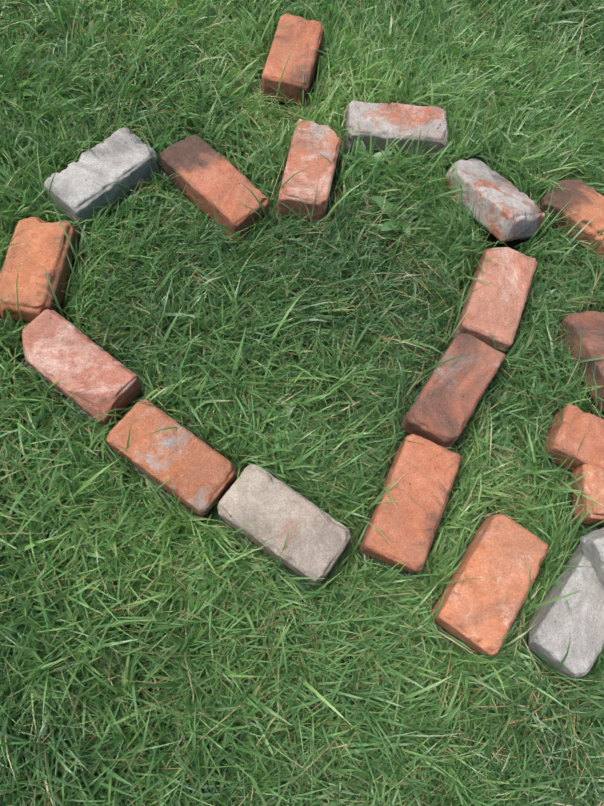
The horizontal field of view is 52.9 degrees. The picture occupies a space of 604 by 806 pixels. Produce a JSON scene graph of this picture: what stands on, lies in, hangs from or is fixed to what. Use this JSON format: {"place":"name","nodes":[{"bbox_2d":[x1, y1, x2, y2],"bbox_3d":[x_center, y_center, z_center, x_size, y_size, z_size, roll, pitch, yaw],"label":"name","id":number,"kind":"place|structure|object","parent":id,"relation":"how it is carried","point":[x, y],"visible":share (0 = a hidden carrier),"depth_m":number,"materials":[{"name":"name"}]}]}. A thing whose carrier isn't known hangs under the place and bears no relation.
{"place":"outdoors","nodes":[
{"label":"outdoors","id":0,"kind":"place"},
{"bbox_2d":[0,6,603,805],"bbox_3d":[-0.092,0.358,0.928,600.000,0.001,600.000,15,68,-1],"label":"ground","id":1,"kind":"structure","parent":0,"point":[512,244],"depth_m":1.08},
{"bbox_2d":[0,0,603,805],"bbox_3d":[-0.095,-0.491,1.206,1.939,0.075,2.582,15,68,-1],"label":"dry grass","id":2,"kind":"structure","parent":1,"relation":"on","point":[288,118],"depth_m":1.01,"materials":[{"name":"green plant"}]},
{"bbox_2d":[0,0,603,805],"bbox_3d":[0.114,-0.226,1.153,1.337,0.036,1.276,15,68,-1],"label":"grass","id":3,"kind":"structure","parent":1,"relation":"on","point":[212,512],"depth_m":1.03,"materials":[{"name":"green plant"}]},
{"bbox_2d":[0,217,77,322],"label":"brick","id":4,"kind":"object","parent":3,"relation":"on","point":[38,248],"visible":0.9,"depth_m":1.04,"materials":[{"name":"brick"}]},
{"bbox_2d":[22,309,140,424],"bbox_3d":[-0.375,-0.060,1.010,0.205,0.065,0.096,37,70,9],"label":"brick","id":5,"kind":"object","parent":3,"relation":"on","point":[63,348],"visible":0.96,"depth_m":0.98,"materials":[{"name":"red brick"}]},
{"bbox_2d":[44,128,159,226],"bbox_3d":[-0.376,-0.428,1.150,0.098,0.065,0.201,41,71,11],"label":"brick","id":6,"kind":"object","parent":3,"relation":"on","point":[124,157],"visible":0.81,"depth_m":1.12,"materials":[{"name":"grey brick"}]},
{"bbox_2d":[106,399,236,515],"bbox_3d":[-0.207,0.088,0.973,0.199,0.064,0.092,35,70,7],"label":"brick","id":7,"kind":"object","parent":3,"relation":"on","point":[187,461],"visible":0.98,"depth_m":0.94,"materials":[{"name":"brick"}]},
{"bbox_2d":[160,134,268,239],"bbox_3d":[-0.168,-0.418,1.169,0.217,0.064,0.093,44,71,10],"label":"brick","id":8,"kind":"object","parent":3,"relation":"on","point":[222,179],"visible":0.92,"depth_m":1.14,"materials":[{"name":"brick"}]},
{"bbox_2d":[0,53,520,448],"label":"weed leaves","id":9,"kind":"object","parent":3,"relation":"on","point":[378,200],"visible":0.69,"depth_m":1.19,"materials":[{"name":"green plant"}]},
{"bbox_2d":[217,464,350,585],"bbox_3d":[-0.028,0.190,0.954,0.200,0.065,0.099,34,70,8],"label":"brick","id":10,"kind":"object","parent":3,"relation":"on","point":[316,544],"visible":0.94,"depth_m":0.93,"materials":[{"name":"grey brick"}]},
{"bbox_2d":[261,14,323,106],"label":"brick","id":11,"kind":"object","parent":3,"relation":"on","point":[301,36],"visible":1,"depth_m":1.27,"materials":[{"name":"brick"}]},
{"bbox_2d":[277,119,341,222],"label":"brick","id":12,"kind":"object","parent":3,"relation":"on","point":[310,140],"visible":0.98,"depth_m":1.17,"materials":[{"name":"brick"}]},
{"bbox_2d":[345,101,447,159],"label":"brick","id":13,"kind":"object","parent":3,"relation":"on","point":[394,120],"visible":0.81,"depth_m":1.24,"materials":[{"name":"grey brick"}]},
{"bbox_2d":[359,434,461,572],"bbox_3d":[0.177,0.162,0.987,0.100,0.065,0.208,25,69,3],"label":"brick","id":14,"kind":"object","parent":3,"relation":"on","point":[419,490],"visible":1,"depth_m":0.96,"materials":[{"name":"brick"}]},
{"bbox_2d":[401,333,504,449],"bbox_3d":[0.265,-0.021,1.066,0.095,0.065,0.206,32,70,7],"label":"brick","id":15,"kind":"object","parent":3,"relation":"on","point":[444,405],"visible":0.94,"depth_m":1.03,"materials":[{"name":"brown brick"}]},
{"bbox_2d":[430,514,548,655],"bbox_3d":[0.297,0.282,0.955,0.102,0.065,0.199,35,69,6],"label":"brick","id":16,"kind":"object","parent":3,"relation":"on","point":[479,616],"visible":0.94,"depth_m":0.93,"materials":[{"name":"brick"}]},
{"bbox_2d":[453,247,537,352],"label":"brick","id":17,"kind":"object","parent":3,"relation":"on","point":[497,307],"visible":0.83,"depth_m":1.11,"materials":[{"name":"red brick"}]},
{"bbox_2d":[528,544,603,677],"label":"brick","id":18,"kind":"object","parent":3,"relation":"on","point":[553,630],"visible":0.81,"depth_m":0.92,"materials":[{"name":"grey brick"}]},
{"bbox_2d":[537,180,603,259],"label":"brick","id":19,"kind":"object","parent":3,"relation":"on","point":[581,198],"visible":0.83,"depth_m":1.21,"materials":[{"name":"brick"}]},
{"bbox_2d":[543,404,603,470],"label":"brick","id":20,"kind":"object","parent":3,"relation":"on","point":[591,448],"visible":0.79,"depth_m":1.03,"materials":[{"name":"brick"}]},
{"bbox_2d":[571,464,603,525],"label":"brick","id":21,"kind":"object","parent":3,"relation":"on","point":[592,482],"visible":0.75,"depth_m":1.01,"materials":[{"name":"brick"}]},
{"bbox_2d":[580,527,603,588],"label":"brick","id":22,"kind":"object","parent":3,"relation":"on","point":[592,544],"visible":0.92,"depth_m":0.93,"materials":[{"name":"grey brick"}]},
{"bbox_2d":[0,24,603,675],"bbox_3d":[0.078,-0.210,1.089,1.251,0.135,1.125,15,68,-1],"label":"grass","id":23,"kind":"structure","parent":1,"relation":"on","point":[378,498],"depth_m":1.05,"materials":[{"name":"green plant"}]},
{"bbox_2d":[445,159,544,242],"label":"brick","id":24,"kind":"object","parent":1,"relation":"on","point":[522,215],"visible":0.96,"depth_m":1.18,"materials":[{"name":"grey brick"}]},
{"bbox_2d":[556,311,603,412],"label":"brick","id":25,"kind":"object","parent":1,"relation":"on","point":[589,325],"visible":0.77,"depth_m":1.11,"materials":[{"name":"red brick"}]}
]}

